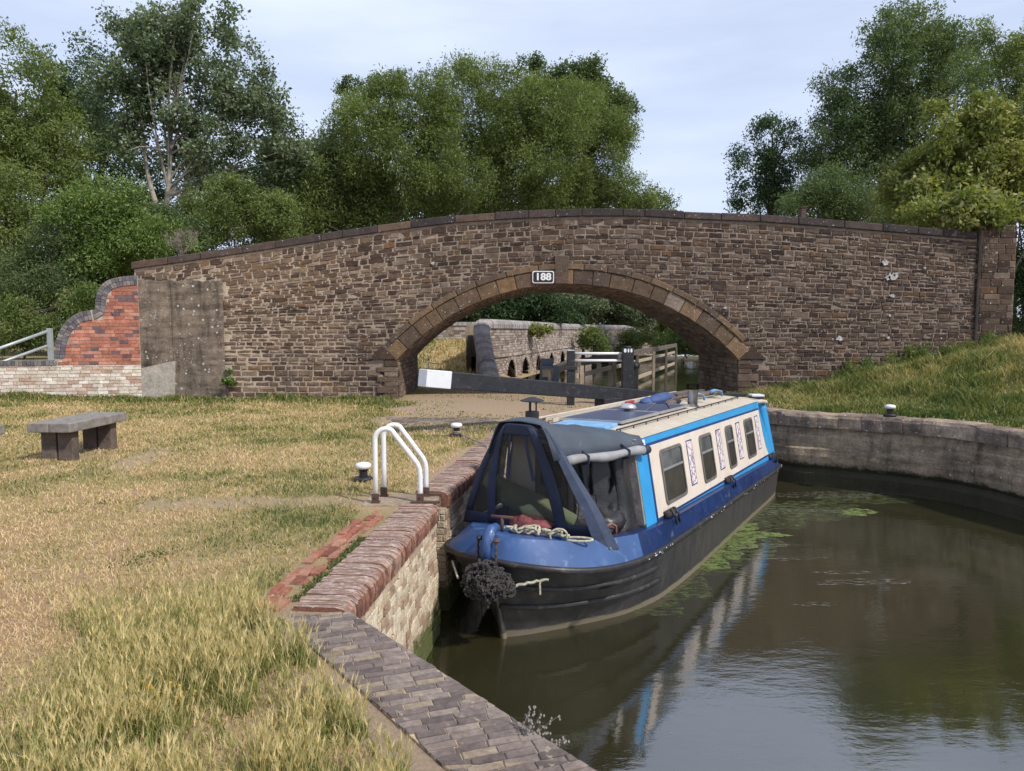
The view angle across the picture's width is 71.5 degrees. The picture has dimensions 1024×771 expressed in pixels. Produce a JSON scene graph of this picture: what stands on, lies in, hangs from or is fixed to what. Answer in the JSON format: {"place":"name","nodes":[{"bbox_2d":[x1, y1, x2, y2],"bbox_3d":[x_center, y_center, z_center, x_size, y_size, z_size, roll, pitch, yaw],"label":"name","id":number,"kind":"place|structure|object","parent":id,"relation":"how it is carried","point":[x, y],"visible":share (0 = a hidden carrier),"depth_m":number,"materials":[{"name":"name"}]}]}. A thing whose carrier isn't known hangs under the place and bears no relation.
{"place":"outdoors","nodes":[
{"label":"outdoors","id":0,"kind":"place"},
{"bbox_2d":[161,226,199,254],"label":"dead bush","id":1,"kind":"object","parent":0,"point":[177,235],"visible":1,"depth_m":24.18,"materials":[{"name":"plant"}]},
{"bbox_2d":[417,338,475,375],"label":"slope grass","id":2,"kind":"structure","parent":0,"point":[443,343],"depth_m":26.46,"materials":[{"name":"plant"}]},
{"bbox_2d":[355,387,590,419],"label":"path grass","id":3,"kind":"structure","parent":0,"point":[477,416],"depth_m":16.54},
{"bbox_2d":[0,332,1023,770],"bbox_3d":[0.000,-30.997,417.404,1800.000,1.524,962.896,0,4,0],"label":"ground","id":4,"kind":"structure","parent":0,"point":[468,402],"depth_m":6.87,"materials":[{"name":"beige plant"}]},
{"bbox_2d":[0,425,4,434],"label":"bench","id":5,"kind":"object","parent":4,"relation":"on","point":[2,429],"visible":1,"depth_m":9.52,"materials":[{"name":"stone"}]},
{"bbox_2d":[0,154,52,355],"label":"shrub","id":6,"kind":"object","parent":4,"relation":"on","point":[13,213],"visible":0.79,"depth_m":25.52,"materials":[{"name":"green plant"}]},
{"bbox_2d":[0,328,53,360],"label":"handrail","id":7,"kind":"object","parent":4,"relation":"on","point":[49,346],"visible":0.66,"depth_m":20.24,"materials":[{"name":"white metal"}]},
{"bbox_2d":[0,278,100,358],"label":"shrub","id":8,"kind":"object","parent":4,"relation":"on","point":[20,321],"visible":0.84,"depth_m":22.18,"materials":[{"name":"green plant"}]},
{"bbox_2d":[0,213,112,355],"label":"shrub","id":9,"kind":"object","parent":4,"relation":"on","point":[32,271],"visible":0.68,"depth_m":24.38,"materials":[{"name":"green plant"}]},
{"bbox_2d":[0,16,115,349],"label":"willow tree","id":10,"kind":"object","parent":4,"relation":"on","point":[39,137],"visible":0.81,"depth_m":32.45,"materials":[{"name":"green plant"}]},
{"bbox_2d":[0,360,141,396],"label":"brick wall","id":11,"kind":"structure","parent":4,"relation":"on","point":[51,377],"depth_m":18.22,"materials":[{"name":"beige brick"}]},
{"bbox_2d":[54,275,140,364],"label":"wing wall","id":12,"kind":"structure","parent":11,"relation":"on","point":[106,331],"depth_m":18.34,"materials":[{"name":"red brick"}]},
{"bbox_2d":[27,412,126,460],"bbox_3d":[-6.290,0.755,10.368,0.599,0.585,1.350,0,4,2],"label":"bench","id":13,"kind":"object","parent":4,"relation":"on","point":[59,438],"visible":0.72,"depth_m":9.93,"materials":[{"name":"grey stone"}]},
{"bbox_2d":[21,164,204,329],"bbox_3d":[-13.996,-3.886,25.284,6.028,7.688,3.340,0,4,0],"label":"shrub","id":14,"kind":"object","parent":4,"relation":"on","point":[105,242],"visible":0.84,"depth_m":24.46,"materials":[{"name":"green plant"}]},
{"bbox_2d":[1,203,229,352],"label":"shrub","id":15,"kind":"object","parent":4,"relation":"on","point":[125,274],"visible":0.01,"depth_m":27.74,"materials":[{"name":"green plant"}]},
{"bbox_2d":[48,196,220,276],"bbox_3d":[-14.021,-3.680,26.906,5.781,7.035,3.221,0,4,0],"label":"shrub","id":16,"kind":"object","parent":4,"relation":"on","point":[157,208],"visible":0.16,"depth_m":26.79,"materials":[{"name":"green plant"}]},
{"bbox_2d":[2,31,310,310],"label":"broadleaf tree","id":17,"kind":"object","parent":4,"relation":"on","point":[118,168],"visible":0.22,"depth_m":41.94,"materials":[{"name":"green plant"}]},
{"bbox_2d":[122,664,196,705],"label":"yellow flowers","id":18,"kind":"object","parent":4,"relation":"on","point":[151,687],"visible":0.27,"depth_m":3.43,"materials":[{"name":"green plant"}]},
{"bbox_2d":[1,448,334,754],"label":"lawn weeds","id":19,"kind":"object","parent":4,"relation":"on","point":[144,554],"visible":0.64,"depth_m":5.72,"materials":[{"name":"green plant"}]},
{"bbox_2d":[63,0,329,212],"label":"aspen tree","id":20,"kind":"object","parent":4,"relation":"on","point":[161,66],"visible":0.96,"depth_m":35.40,"materials":[{"name":"green plant"}]},
{"bbox_2d":[0,390,393,406],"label":"edge grass","id":21,"kind":"structure","parent":4,"relation":"on","point":[294,397],"depth_m":17.94,"materials":[{"name":"plant"}]},
{"bbox_2d":[0,546,417,770],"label":"wild barley","id":22,"kind":"object","parent":4,"relation":"on","point":[205,639],"visible":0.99,"depth_m":3.30,"materials":[{"name":"yellow plant"}]},
{"bbox_2d":[173,167,303,252],"bbox_3d":[-10.982,-4.512,28.715,5.441,8.410,3.336,0,4,0],"label":"shrub","id":23,"kind":"object","parent":4,"relation":"on","point":[273,214],"visible":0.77,"depth_m":28.11,"materials":[{"name":"green plant"}]},
{"bbox_2d":[240,101,372,241],"bbox_3d":[-11.380,-8.254,39.380,8.028,14.245,5.502,0,4,0],"label":"broadleaf tree","id":24,"kind":"object","parent":4,"relation":"on","point":[267,175],"visible":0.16,"depth_m":38.07,"materials":[{"name":"green plant"}]},
{"bbox_2d":[233,105,399,246],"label":"broadleaf tree","id":25,"kind":"object","parent":4,"relation":"on","point":[315,151],"depth_m":50.32,"materials":[{"name":"green plant"}]},
{"bbox_2d":[254,509,383,611],"bbox_3d":[-1.471,1.361,5.850,0.241,0.089,2.600,0,4,6],"label":"brick strip","id":26,"kind":"object","parent":4,"relation":"on","point":[346,535],"visible":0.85,"depth_m":5.60,"materials":[{"name":"red brick"}]},
{"bbox_2d":[287,535,368,601],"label":"crevice weeds","id":27,"kind":"object","parent":4,"relation":"on","point":[326,573],"visible":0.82,"depth_m":5.37,"materials":[{"name":"green plant"}]},
{"bbox_2d":[354,462,372,482],"bbox_3d":[-1.785,1.037,8.538,0.230,0.225,0.230,0,4,0],"label":"bollard","id":28,"kind":"object","parent":4,"relation":"on","point":[363,468],"visible":0.98,"depth_m":8.48,"materials":[{"name":"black metal"}]},
{"bbox_2d":[293,504,440,660],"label":"canal wall","id":29,"kind":"structure","parent":4,"relation":"on","point":[383,577],"depth_m":5.90,"materials":[{"name":"beige brick"}]},
{"bbox_2d":[251,58,501,239],"bbox_3d":[-7.158,-9.053,38.159,13.419,16.022,7.360,0,4,0],"label":"willow tree","id":30,"kind":"object","parent":4,"relation":"on","point":[386,125],"visible":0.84,"depth_m":37.00,"materials":[{"name":"green plant"}]},
{"bbox_2d":[362,494,440,506],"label":"stone slab","id":31,"kind":"structure","parent":4,"relation":"on","point":[394,500],"depth_m":7.54,"materials":[{"name":"stone"}]},
{"bbox_2d":[371,423,441,503],"bbox_3d":[-1.106,1.714,7.599,0.712,2.617,0.400,0,4,0],"label":"ladder","id":32,"kind":"object","parent":31,"relation":"on","point":[423,492],"visible":0.91,"depth_m":7.38,"materials":[{"name":"white metal"}]},
{"bbox_2d":[278,612,595,770],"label":"paved edge","id":33,"kind":"object","parent":4,"relation":"on","point":[450,723],"visible":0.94,"depth_m":3.39,"materials":[{"name":"grey brick"}]},
{"bbox_2d":[519,705,569,745],"bbox_3d":[0.143,1.529,3.152,0.229,0.233,0.080,0,4,0],"label":"seeding plant","id":34,"kind":"object","parent":33,"relation":"on","point":[526,731],"visible":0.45,"depth_m":3.16,"materials":[{"name":"grey plant"}]},
{"bbox_2d":[386,417,499,431],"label":"brick paving","id":35,"kind":"structure","parent":4,"relation":"on","point":[403,420],"depth_m":14.04,"materials":[{"name":"brown brick"}]},
{"bbox_2d":[434,322,474,340],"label":"brick wall","id":36,"kind":"structure","parent":4,"relation":"on","point":[456,330],"depth_m":30.12,"materials":[{"name":"beige brick"}]},
{"bbox_2d":[450,423,462,437],"bbox_3d":[-0.946,0.756,12.119,0.242,0.236,0.242,0,4,0],"label":"bollard","id":37,"kind":"object","parent":4,"relation":"on","point":[455,426],"visible":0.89,"depth_m":12.04,"materials":[{"name":"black metal"}]},
{"bbox_2d":[432,431,505,474],"bbox_3d":[-0.477,1.034,11.026,0.425,0.367,2.907,-2,5,-29],"label":"mooring rope","id":38,"kind":"object","parent":37,"relation":"attached to","point":[457,432],"visible":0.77,"depth_m":11.94,"materials":[{"name":"beige fabric"}]},
{"bbox_2d":[416,418,551,610],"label":"canal wall","id":39,"kind":"structure","parent":4,"relation":"on","point":[453,483],"depth_m":8.20,"materials":[{"name":"beige brick"}]},
{"bbox_2d":[418,362,746,405],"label":"lock gate","id":40,"kind":"structure","parent":39,"relation":"attached to","point":[600,395],"depth_m":13.20,"materials":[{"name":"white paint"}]},
{"bbox_2d":[565,346,633,405],"bbox_3d":[2.102,0.159,17.261,1.656,2.239,0.273,0,4,0],"label":"lock handrail","id":41,"kind":"object","parent":40,"relation":"attached to","point":[626,353],"visible":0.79,"depth_m":17.11,"materials":[{"name":"white paint"}]},
{"bbox_2d":[332,50,645,321],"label":"broadleaf tree","id":42,"kind":"object","parent":4,"relation":"on","point":[618,96],"visible":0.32,"depth_m":51.35,"materials":[{"name":"green plant"}]},
{"bbox_2d":[313,176,680,319],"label":"hedge","id":43,"kind":"object","parent":4,"relation":"on","point":[421,215],"depth_m":47.81,"materials":[{"name":"green plant"}]},
{"bbox_2d":[398,48,604,215],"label":"willow tree","id":44,"kind":"object","parent":4,"relation":"on","point":[504,150],"visible":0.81,"depth_m":40.21,"materials":[{"name":"green plant"}]},
{"bbox_2d":[457,293,581,325],"bbox_3d":[-1.341,-3.238,36.994,9.886,4.644,4.118,0,4,0],"label":"shrub","id":45,"kind":"object","parent":4,"relation":"on","point":[517,309],"visible":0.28,"depth_m":36.28,"materials":[{"name":"green plant"}]},
{"bbox_2d":[540,358,558,381],"bbox_3d":[1.132,-0.291,21.749,0.564,1.049,0.746,0,4,0],"label":"control box","id":46,"kind":"object","parent":4,"relation":"on","point":[546,363],"visible":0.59,"depth_m":21.40,"materials":[{"name":"grey metal"}]},
{"bbox_2d":[542,360,566,380],"bbox_3d":[1.486,-0.245,22.312,0.280,1.010,2.756,2,5,20],"label":"timber baulk","id":47,"kind":"object","parent":4,"relation":"on","point":[548,373],"visible":0.34,"depth_m":21.22,"materials":[{"name":"wood"}]},
{"bbox_2d":[466,319,664,379],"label":"weir wall","id":48,"kind":"structure","parent":4,"relation":"on","point":[496,347],"depth_m":27.92,"materials":[{"name":"stone"}]},
{"bbox_2d":[528,322,555,375],"bbox_3d":[1.058,-1.551,29.998,1.644,2.311,1.158,0,4,0],"label":"climbing plant","id":49,"kind":"object","parent":48,"relation":"attached to","point":[537,328],"visible":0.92,"depth_m":29.72,"materials":[{"name":"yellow plant"}]},
{"bbox_2d":[555,309,586,326],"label":"climbing plant","id":50,"kind":"object","parent":48,"relation":"attached to","point":[579,319],"visible":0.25,"depth_m":43.31,"materials":[{"name":"green plant"}]},
{"bbox_2d":[575,323,614,363],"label":"climbing plant","id":51,"kind":"object","parent":48,"relation":"attached to","point":[590,335],"visible":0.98,"depth_m":40.18,"materials":[{"name":"green plant"}]},
{"bbox_2d":[612,325,660,358],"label":"shrub","id":52,"kind":"object","parent":48,"relation":"on","point":[635,339],"visible":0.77,"depth_m":47.47,"materials":[{"name":"green plant"}]},
{"bbox_2d":[131,209,1016,398],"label":"bridge","id":53,"kind":"structure","parent":4,"relation":"on","point":[719,293],"depth_m":18.54,"materials":[{"name":"stone"}]},
{"bbox_2d":[220,367,237,387],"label":"climbing plant","id":54,"kind":"object","parent":53,"relation":"attached to","point":[227,381],"visible":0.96,"depth_m":18.53,"materials":[{"name":"green plant"}]},
{"bbox_2d":[799,207,806,216],"bbox_3d":[7.855,-4.306,19.227,0.170,1.025,0.170,0,4,0],"label":"post","id":55,"kind":"object","parent":53,"relation":"on","point":[802,211],"visible":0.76,"depth_m":19.14,"materials":[{"name":"brown wood"}]},
{"bbox_2d":[560,293,614,324],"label":"willow tree","id":56,"kind":"object","parent":4,"relation":"on","point":[588,298],"visible":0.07,"depth_m":56.72,"materials":[{"name":"green plant"}]},
{"bbox_2d":[526,293,658,329],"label":"shrub","id":57,"kind":"object","parent":4,"relation":"on","point":[617,313],"visible":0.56,"depth_m":55.65,"materials":[{"name":"green plant"}]},
{"bbox_2d":[509,75,681,313],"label":"willow tree","id":58,"kind":"object","parent":4,"relation":"on","point":[600,195],"visible":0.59,"depth_m":44.84,"materials":[{"name":"green plant"}]},
{"bbox_2d":[575,343,676,387],"bbox_3d":[5.869,-0.785,30.996,0.191,1.717,24.742,2,5,19],"label":"rail fence","id":59,"kind":"object","parent":4,"relation":"on","point":[582,374],"visible":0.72,"depth_m":28.32,"materials":[{"name":"brown wood"}]},
{"bbox_2d":[633,362,639,389],"bbox_3d":[3.077,0.242,17.871,0.260,1.680,0.260,0,4,0],"label":"lock post","id":60,"kind":"object","parent":4,"relation":"on","point":[636,366],"visible":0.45,"depth_m":17.75,"materials":[{"name":"black wood"}]},
{"bbox_2d":[642,321,683,347],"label":"shrub","id":61,"kind":"object","parent":4,"relation":"on","point":[659,324],"visible":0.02,"depth_m":58.76,"materials":[{"name":"green plant"}]},
{"bbox_2d":[646,328,698,357],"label":"shrub","id":62,"kind":"object","parent":4,"relation":"on","point":[680,342],"visible":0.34,"depth_m":49.53,"materials":[{"name":"green plant"}]},
{"bbox_2d":[721,109,817,217],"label":"broadleaf tree","id":63,"kind":"object","parent":4,"relation":"on","point":[770,183],"visible":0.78,"depth_m":40.77,"materials":[{"name":"green plant"}]},
{"bbox_2d":[769,153,895,223],"bbox_3d":[13.288,-5.008,29.574,5.102,9.266,3.130,0,4,0],"label":"bush","id":64,"kind":"object","parent":4,"relation":"on","point":[845,205],"visible":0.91,"depth_m":29.04,"materials":[{"name":"green plant"}]},
{"bbox_2d":[726,332,1023,428],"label":"bank grass","id":65,"kind":"structure","parent":4,"relation":"on","point":[824,395],"depth_m":15.68,"materials":[{"name":"green plant"}]},
{"bbox_2d":[794,194,956,228],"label":"hedge","id":66,"kind":"object","parent":4,"relation":"on","point":[844,220],"visible":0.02,"depth_m":46.83,"materials":[{"name":"green plant"}]},
{"bbox_2d":[883,404,896,416],"bbox_3d":[7.071,0.470,13.297,0.230,0.225,0.230,0,4,0],"label":"bollard","id":67,"kind":"object","parent":4,"relation":"on","point":[889,408],"visible":1,"depth_m":13.24,"materials":[{"name":"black metal"}]},
{"bbox_2d":[766,405,1023,520],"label":"canal wall","id":68,"kind":"structure","parent":4,"relation":"on","point":[977,465],"depth_m":13.34,"materials":[{"name":"concrete"}]},
{"bbox_2d":[748,394,764,399],"bbox_3d":[5.415,0.468,15.782,0.280,0.550,0.280,0,4,0],"label":"lock post","id":69,"kind":"object","parent":68,"relation":"on","point":[757,396],"visible":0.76,"depth_m":15.64,"materials":[{"name":"white metal"}]},
{"bbox_2d":[767,403,1023,428],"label":"coping stones","id":70,"kind":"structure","parent":68,"relation":"on","point":[783,406],"depth_m":13.54,"materials":[{"name":"grey stone"}]},
{"bbox_2d":[783,0,1011,225],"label":"broadleaf tree","id":71,"kind":"object","parent":4,"relation":"on","point":[870,130],"visible":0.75,"depth_m":37.47,"materials":[{"name":"green plant"}]},
{"bbox_2d":[826,330,1012,381],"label":"weeds","id":72,"kind":"object","parent":4,"relation":"on","point":[912,350],"visible":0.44,"depth_m":18.32,"materials":[{"name":"green plant"}]},
{"bbox_2d":[867,84,1023,269],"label":"maple tree","id":73,"kind":"object","parent":4,"relation":"on","point":[977,181],"visible":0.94,"depth_m":22.23,"materials":[{"name":"green plant"}]},
{"bbox_2d":[939,220,1023,336],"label":"broadleaf tree","id":74,"kind":"object","parent":4,"relation":"on","point":[1017,322],"visible":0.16,"depth_m":29.59,"materials":[{"name":"green plant"}]},
{"bbox_2d":[949,14,1023,332],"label":"broadleaf tree","id":75,"kind":"object","parent":4,"relation":"on","point":[1011,55],"visible":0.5,"depth_m":43.87,"materials":[{"name":"green plant"}]},
{"bbox_2d":[0,0,1023,355],"label":"sky","id":76,"kind":"structure","parent":0,"point":[700,71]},
{"bbox_2d":[523,356,698,391],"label":"water","id":77,"kind":"structure","parent":0,"point":[681,375],"depth_m":33.14,"materials":[{"name":"liquid"}]},
{"bbox_2d":[426,480,1023,770],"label":"canal water","id":78,"kind":"structure","parent":0,"point":[795,661],"depth_m":6.79,"materials":[{"name":"green liquid"}]},
{"bbox_2d":[444,383,781,638],"bbox_3d":[2.066,1.393,10.634,2.290,2.793,8.959,3,5,31],"label":"narrowboat","id":79,"kind":"object","parent":78,"relation":"on","point":[701,448],"visible":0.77,"depth_m":8.44,"materials":[{"name":"blue paint"}]},
{"bbox_2d":[451,558,548,605],"bbox_3d":[-0.236,1.856,6.800,1.082,0.433,0.499,2,5,26],"label":"rope fender","id":80,"kind":"object","parent":79,"relation":"hanging from","point":[487,582],"visible":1,"depth_m":6.64,"materials":[{"name":"black fabric"}]},
{"bbox_2d":[483,471,577,524],"bbox_3d":[0.128,1.259,7.740,1.225,0.567,0.370,3,5,32],"label":"bag","id":81,"kind":"object","parent":79,"relation":"on","point":[517,498],"visible":0.59,"depth_m":7.58,"materials":[{"name":"green fabric"}]},
{"bbox_2d":[509,514,552,530],"bbox_3d":[0.193,1.467,7.536,0.519,0.205,0.217,3,5,35],"label":"bag","id":82,"kind":"object","parent":79,"relation":"on","point":[520,520],"visible":0.6,"depth_m":7.47,"materials":[{"name":"fabric"}]},
{"bbox_2d":[504,524,593,542],"bbox_3d":[0.354,1.471,7.105,0.916,0.160,0.195,0,4,0],"label":"rope coil","id":83,"kind":"object","parent":79,"relation":"on","point":[526,529],"visible":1,"depth_m":7.07,"materials":[{"name":"beige fabric"}]},
{"bbox_2d":[463,417,651,549],"bbox_3d":[0.396,0.966,7.899,1.928,1.331,1.360,3,5,31],"label":"bow cover","id":84,"kind":"object","parent":79,"relation":"on","point":[570,445],"visible":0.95,"depth_m":7.40,"materials":[{"name":"blue fabric"}]},
{"bbox_2d":[545,399,639,421],"bbox_3d":[1.295,0.344,10.347,0.120,0.070,3.150,3,5,31],"label":"gangplank","id":85,"kind":"object","parent":79,"relation":"on","point":[553,419],"visible":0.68,"depth_m":9.83,"materials":[{"name":"beige paint"}]},
{"bbox_2d":[574,508,626,534],"bbox_3d":[0.888,1.553,7.710,0.744,0.386,0.720,0,4,0],"label":"bin bag","id":86,"kind":"object","parent":79,"relation":"in","point":[617,518],"visible":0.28,"depth_m":7.68,"materials":[{"name":"black plastic"}]},
{"bbox_2d":[572,457,631,533],"bbox_3d":[0.925,1.332,7.731,0.817,1.122,0.429,0,4,0],"label":"tarpaulin","id":87,"kind":"object","parent":79,"relation":"hanging from","point":[605,485],"visible":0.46,"depth_m":7.87,"materials":[{"name":"grey fabric"}]},
{"bbox_2d":[607,522,616,533],"bbox_3d":[1.048,1.520,7.479,0.171,0.164,0.027,-4,6,-43],"label":"hose","id":88,"kind":"object","parent":79,"relation":"on","point":[613,524],"visible":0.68,"depth_m":7.50,"materials":[{"name":"red plastic"}]},
{"bbox_2d":[639,392,674,402],"bbox_3d":[2.430,0.218,11.695,0.314,0.186,1.251,3,6,37],"label":"bundle","id":89,"kind":"object","parent":79,"relation":"on","point":[663,397],"visible":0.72,"depth_m":11.42,"materials":[{"name":"blue fabric"}]},
{"bbox_2d":[663,506,680,524],"bbox_3d":[1.899,1.534,8.415,0.154,0.187,0.264,3,5,31],"label":"side fender","id":90,"kind":"object","parent":79,"relation":"attached to","point":[670,512],"visible":1,"depth_m":8.34,"materials":[{"name":"rubber"}]},
{"bbox_2d":[665,398,681,403],"bbox_3d":[2.578,0.262,11.346,0.183,0.103,0.640,3,5,30],"label":"log","id":91,"kind":"object","parent":79,"relation":"on","point":[674,401],"visible":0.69,"depth_m":11.23,"materials":[{"name":"brown wood"}]},
{"bbox_2d":[659,443,687,503],"bbox_3d":[2.006,1.079,8.790,0.128,0.661,0.790,3,5,31],"label":"window","id":92,"kind":"structure","parent":79,"relation":"in","point":[671,457],"depth_m":8.77,"materials":[{"name":"grey glass"}]},
{"bbox_2d":[670,389,722,398],"bbox_3d":[3.072,0.164,12.491,0.541,0.090,2.162,3,5,35],"label":"boat pole","id":93,"kind":"object","parent":79,"relation":"on","point":[680,394],"visible":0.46,"depth_m":12.50,"materials":[{"name":"brown wood"}]},
{"bbox_2d":[699,432,716,482],"bbox_3d":[2.761,1.008,10.015,0.128,0.657,0.570,3,5,31],"label":"window","id":94,"kind":"structure","parent":79,"relation":"in","point":[705,440],"depth_m":10.02,"materials":[{"name":"grey glass"}]},
{"bbox_2d":[709,389,722,395],"bbox_3d":[3.639,0.130,12.685,0.224,0.122,0.192,0,4,0],"label":"scuttle","id":95,"kind":"object","parent":79,"relation":"on","point":[711,391],"visible":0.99,"depth_m":12.66,"materials":[{"name":"blue paint"}]},
{"bbox_2d":[724,475,736,488],"bbox_3d":[3.273,1.437,10.657,0.154,0.187,0.264,3,5,31],"label":"side fender","id":96,"kind":"object","parent":79,"relation":"attached to","point":[728,479],"visible":1,"depth_m":10.58,"materials":[{"name":"rubber"}]},
{"bbox_2d":[724,425,737,468],"bbox_3d":[3.412,0.948,11.069,0.127,0.654,0.410,3,5,31],"label":"window","id":97,"kind":"structure","parent":79,"relation":"in","point":[729,435],"depth_m":11.07,"materials":[{"name":"grey glass"}]},
{"bbox_2d":[743,417,756,457],"bbox_3d":[4.063,0.887,12.122,0.128,0.657,0.570,3,5,31],"label":"window","id":98,"kind":"structure","parent":79,"relation":"in","point":[748,423],"depth_m":12.13,"materials":[{"name":"grey glass"}]},
{"bbox_2d":[768,453,776,462],"bbox_3d":[4.840,1.340,13.214,0.154,0.187,0.264,3,5,31],"label":"side fender","id":99,"kind":"object","parent":79,"relation":"attached to","point":[771,455],"visible":0.97,"depth_m":13.14,"materials":[{"name":"rubber"}]},
{"bbox_2d":[637,494,911,615],"bbox_3d":[3.861,2.257,11.034,8.252,0.001,2.049,-4,6,-43],"label":"green scum","id":100,"kind":"object","parent":78,"relation":"on","point":[770,541],"visible":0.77,"depth_m":10.79,"materials":[{"name":"green plant"}]},
{"bbox_2d":[697,508,875,570],"bbox_3d":[4.007,2.251,11.119,4.985,0.001,1.320,-4,6,-40],"label":"duckweed","id":101,"kind":"object","parent":78,"relation":"on","point":[730,543],"visible":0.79,"depth_m":10.43,"materials":[{"name":"green plant"}]},
{"bbox_2d":[680,492,904,725],"bbox_3d":[4.111,2.388,9.303,3.860,0.004,11.227,3,5,35],"label":"surface scum","id":102,"kind":"object","parent":78,"relation":"on","point":[823,557],"visible":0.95,"depth_m":9.64,"materials":[{"name":"green plant"}]}
]}

